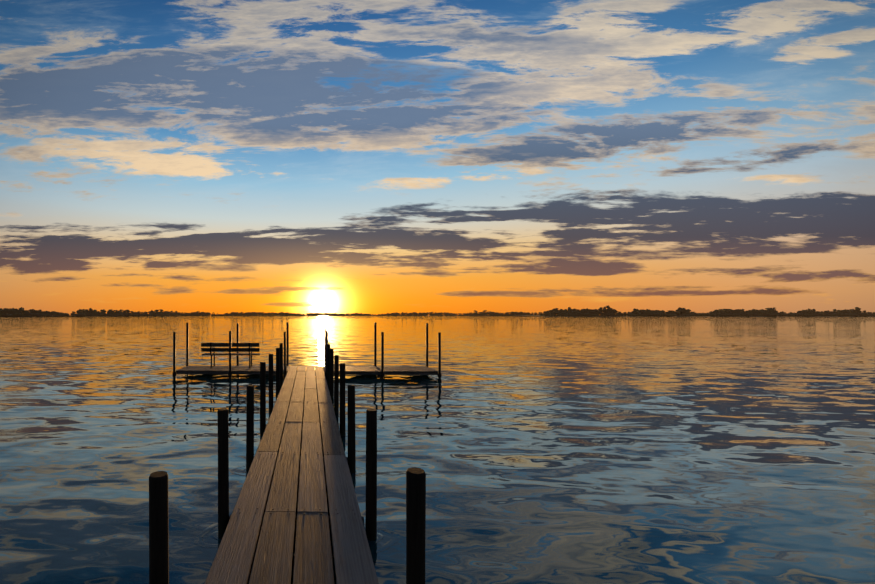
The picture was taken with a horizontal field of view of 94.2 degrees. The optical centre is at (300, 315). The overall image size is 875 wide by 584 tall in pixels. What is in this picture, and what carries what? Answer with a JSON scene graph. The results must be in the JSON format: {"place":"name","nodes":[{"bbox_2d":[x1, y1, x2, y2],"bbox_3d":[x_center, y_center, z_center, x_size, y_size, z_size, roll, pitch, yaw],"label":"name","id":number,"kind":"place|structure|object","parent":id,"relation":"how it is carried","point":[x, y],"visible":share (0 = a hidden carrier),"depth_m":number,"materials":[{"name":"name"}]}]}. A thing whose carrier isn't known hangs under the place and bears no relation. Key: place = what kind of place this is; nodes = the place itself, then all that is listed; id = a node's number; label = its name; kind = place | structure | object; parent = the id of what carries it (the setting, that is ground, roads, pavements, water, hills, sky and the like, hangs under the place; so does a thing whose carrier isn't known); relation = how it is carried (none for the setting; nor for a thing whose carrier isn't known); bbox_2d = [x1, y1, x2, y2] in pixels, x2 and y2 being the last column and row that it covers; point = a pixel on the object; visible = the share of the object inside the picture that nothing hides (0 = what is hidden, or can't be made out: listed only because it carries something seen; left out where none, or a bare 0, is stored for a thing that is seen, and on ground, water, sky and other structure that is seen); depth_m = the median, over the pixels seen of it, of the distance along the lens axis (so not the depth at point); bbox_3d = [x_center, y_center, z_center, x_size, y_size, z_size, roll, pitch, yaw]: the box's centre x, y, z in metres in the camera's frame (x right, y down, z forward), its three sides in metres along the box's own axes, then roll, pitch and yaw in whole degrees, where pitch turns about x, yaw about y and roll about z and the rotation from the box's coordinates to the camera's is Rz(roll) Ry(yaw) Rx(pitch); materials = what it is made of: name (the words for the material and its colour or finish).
{"place":"outdoors","nodes":[
{"label":"outdoors","id":0,"kind":"place"},
{"bbox_2d":[0,315,626,316],"bbox_3d":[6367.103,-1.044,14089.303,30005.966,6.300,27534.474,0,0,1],"label":"shore ground","id":1,"kind":"structure","parent":0,"point":[210,315],"depth_m":691.16,"materials":[{"name":"black soil"}]},
{"bbox_2d":[12,313,29,315],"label":"shore shrub","id":2,"kind":"object","parent":1,"relation":"on","point":[17,314],"visible":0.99,"depth_m":557.42,"materials":[{"name":"green plant"}]},
{"bbox_2d":[24,313,39,316],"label":"shore shrub","id":3,"kind":"object","parent":1,"relation":"on","point":[33,314],"visible":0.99,"depth_m":567.84,"materials":[{"name":"green plant"}]},
{"bbox_2d":[578,312,589,315],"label":"shore shrub","id":4,"kind":"object","parent":1,"relation":"on","point":[584,314],"visible":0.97,"depth_m":740.76,"materials":[{"name":"green plant"}]},
{"bbox_2d":[600,305,610,312],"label":"tree","id":5,"kind":"object","parent":1,"relation":"on","point":[604,309],"visible":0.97,"depth_m":729.81,"materials":[{"name":"green plant"}]},
{"bbox_2d":[601,312,614,315],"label":"shore shrub","id":6,"kind":"object","parent":1,"relation":"on","point":[608,314],"visible":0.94,"depth_m":721.50,"materials":[{"name":"green plant"}]},
{"bbox_2d":[678,307,686,313],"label":"tree","id":7,"kind":"object","parent":1,"relation":"on","point":[683,310],"visible":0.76,"depth_m":721.84,"materials":[{"name":"green plant"}]},
{"bbox_2d":[695,313,707,315],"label":"shore shrub","id":8,"kind":"object","parent":1,"relation":"on","point":[703,314],"visible":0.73,"depth_m":709.43,"materials":[{"name":"green plant"}]},
{"bbox_2d":[851,313,870,315],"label":"shore shrub","id":9,"kind":"object","parent":1,"relation":"on","point":[866,314],"visible":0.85,"depth_m":708.82,"materials":[{"name":"green plant"}]},
{"bbox_2d":[0,316,874,583],"bbox_3d":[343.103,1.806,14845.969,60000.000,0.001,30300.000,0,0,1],"label":"lake water","id":10,"kind":"structure","parent":0,"point":[639,449],"depth_m":5.51,"materials":[{"name":"blue liquid"}]},
{"bbox_2d":[149,343,425,583],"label":"dock posts","id":11,"kind":"object","parent":10,"relation":"in","point":[415,526],"visible":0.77,"depth_m":3.10,"materials":[{"name":"brown wood"}]},
{"bbox_2d":[205,366,378,583],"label":"dock walkway","id":12,"kind":"structure","parent":11,"relation":"on","point":[279,525],"depth_m":3.20,"materials":[{"name":"brown wood"}]},
{"bbox_2d":[239,378,354,514],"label":"deck nails","id":13,"kind":"object","parent":12,"relation":"on","point":[305,454],"visible":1,"depth_m":4.44,"materials":[{"name":"metal"}]},
{"bbox_2d":[176,366,437,374],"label":"dock platform","id":14,"kind":"structure","parent":10,"relation":"on","point":[376,370],"depth_m":11.23,"materials":[{"name":"brown wood"}]},
{"bbox_2d":[210,342,251,367],"bbox_3d":[-2.144,1.216,11.924,1.224,0.780,0.500,0,0,1],"label":"bench frame","id":15,"kind":"object","parent":14,"relation":"on","point":[250,361],"visible":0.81,"depth_m":11.76,"materials":[{"name":"black metal"}]},
{"bbox_2d":[201,343,260,354],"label":"bench slats","id":16,"kind":"object","parent":15,"relation":"attached to","point":[232,345],"visible":0.88,"depth_m":11.71,"materials":[{"name":"brown wood"}]},
{"bbox_2d":[172,322,441,378],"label":"thin dock poles","id":17,"kind":"object","parent":10,"relation":"in","point":[286,362],"visible":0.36,"depth_m":11.16,"materials":[{"name":"metal"}]},
{"bbox_2d":[168,377,446,552],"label":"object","id":18,"kind":"object","parent":10,"relation":"on","point":[198,541],"visible":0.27,"depth_m":3.18,"materials":[{"name":"liquid"}]},
{"bbox_2d":[0,0,874,314],"label":"sky","id":19,"kind":"structure","parent":0,"point":[371,157],"materials":[{"name":"blue"}]}
]}

